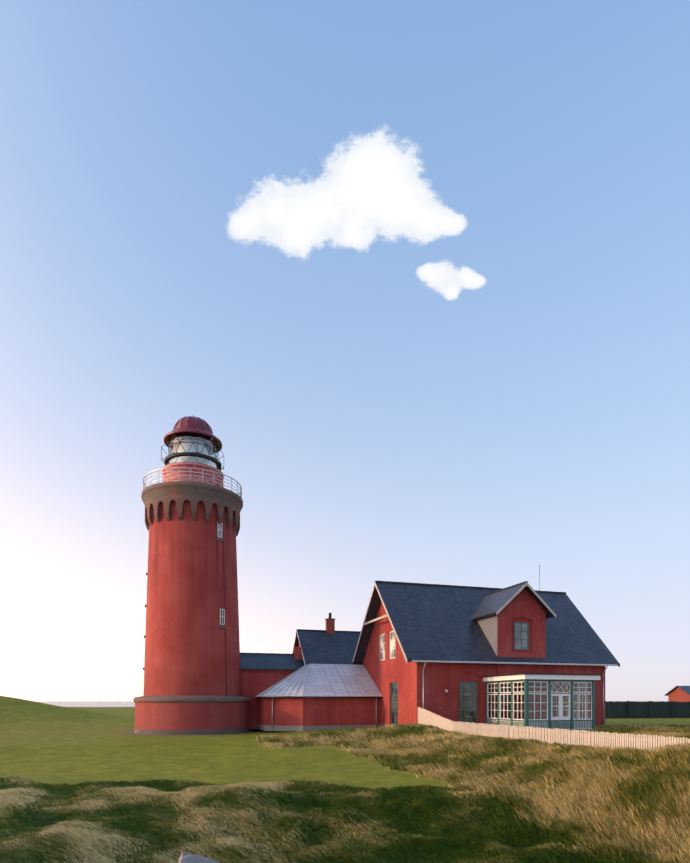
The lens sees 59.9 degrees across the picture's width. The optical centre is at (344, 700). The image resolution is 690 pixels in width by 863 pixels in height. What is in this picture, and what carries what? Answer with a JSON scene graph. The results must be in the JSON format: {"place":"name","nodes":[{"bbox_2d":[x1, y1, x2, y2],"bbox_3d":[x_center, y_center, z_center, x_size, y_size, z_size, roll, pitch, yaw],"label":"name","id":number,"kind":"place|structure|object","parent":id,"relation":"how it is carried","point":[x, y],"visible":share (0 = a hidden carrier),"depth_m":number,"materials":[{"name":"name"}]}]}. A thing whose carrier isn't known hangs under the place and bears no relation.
{"place":"outdoors","nodes":[
{"label":"outdoors","id":0,"kind":"place"},
{"bbox_2d":[35,701,134,706],"bbox_3d":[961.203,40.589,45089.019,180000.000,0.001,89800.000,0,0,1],"label":"sea","id":1,"kind":"structure","parent":0,"point":[95,703],"depth_m":9850.16,"materials":[{"name":"white liquid"}]},
{"bbox_2d":[0,696,689,862],"bbox_3d":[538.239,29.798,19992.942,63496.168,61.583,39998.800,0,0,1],"label":"ground","id":2,"kind":"structure","parent":0,"point":[47,743],"depth_m":30.81,"materials":[{"name":"green plant"}]},
{"bbox_2d":[133,415,249,734],"bbox_3d":[-12.505,-10.361,49.361,9.340,26.500,9.340,0,0,1],"label":"lighthouse","id":3,"kind":"object","parent":2,"relation":"on","point":[193,508],"visible":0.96,"depth_m":46.18,"materials":[{"name":"red paint"}]},
{"bbox_2d":[178,851,218,862],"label":"boulder","id":4,"kind":"structure","parent":2,"relation":"on","point":[185,857],"depth_m":11.23,"materials":[{"name":"grey stone"}]},
{"bbox_2d":[239,613,382,730],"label":"annex buildings","id":5,"kind":"structure","parent":2,"relation":"on","point":[316,680],"depth_m":48.85,"materials":[{"name":"red paint"}]},
{"bbox_2d":[0,722,689,862],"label":"grass","id":6,"kind":"structure","parent":2,"relation":"on","point":[94,832],"depth_m":16.96,"materials":[{"name":"green plant"}]},
{"bbox_2d":[352,565,619,730],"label":"keepers house","id":7,"kind":"structure","parent":2,"relation":"on","point":[524,653],"depth_m":43.53,"materials":[{"name":"red"}]},
{"bbox_2d":[418,707,689,750],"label":"picket fence","id":8,"kind":"object","parent":2,"relation":"on","point":[595,738],"visible":0.6,"depth_m":26.83,"materials":[{"name":"white wood"}]},
{"bbox_2d":[605,701,689,718],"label":"windbreak fence","id":9,"kind":"object","parent":2,"relation":"on","point":[649,709],"visible":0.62,"depth_m":72.01,"materials":[{"name":"black wood"}]},
{"bbox_2d":[664,686,689,701],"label":"red shed","id":10,"kind":"structure","parent":2,"relation":"on","point":[679,693],"depth_m":113.64,"materials":[{"name":"red paint"}]},
{"bbox_2d":[0,0,689,700],"label":"sky","id":11,"kind":"structure","parent":0,"point":[372,424],"materials":[{"name":"blue"}]},
{"bbox_2d":[227,129,485,299],"bbox_3d":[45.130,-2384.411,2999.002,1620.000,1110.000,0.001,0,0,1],"label":"cloud","id":12,"kind":"structure","parent":0,"point":[361,193],"depth_m":2998.31,"materials":[{"name":"white"}]}
]}

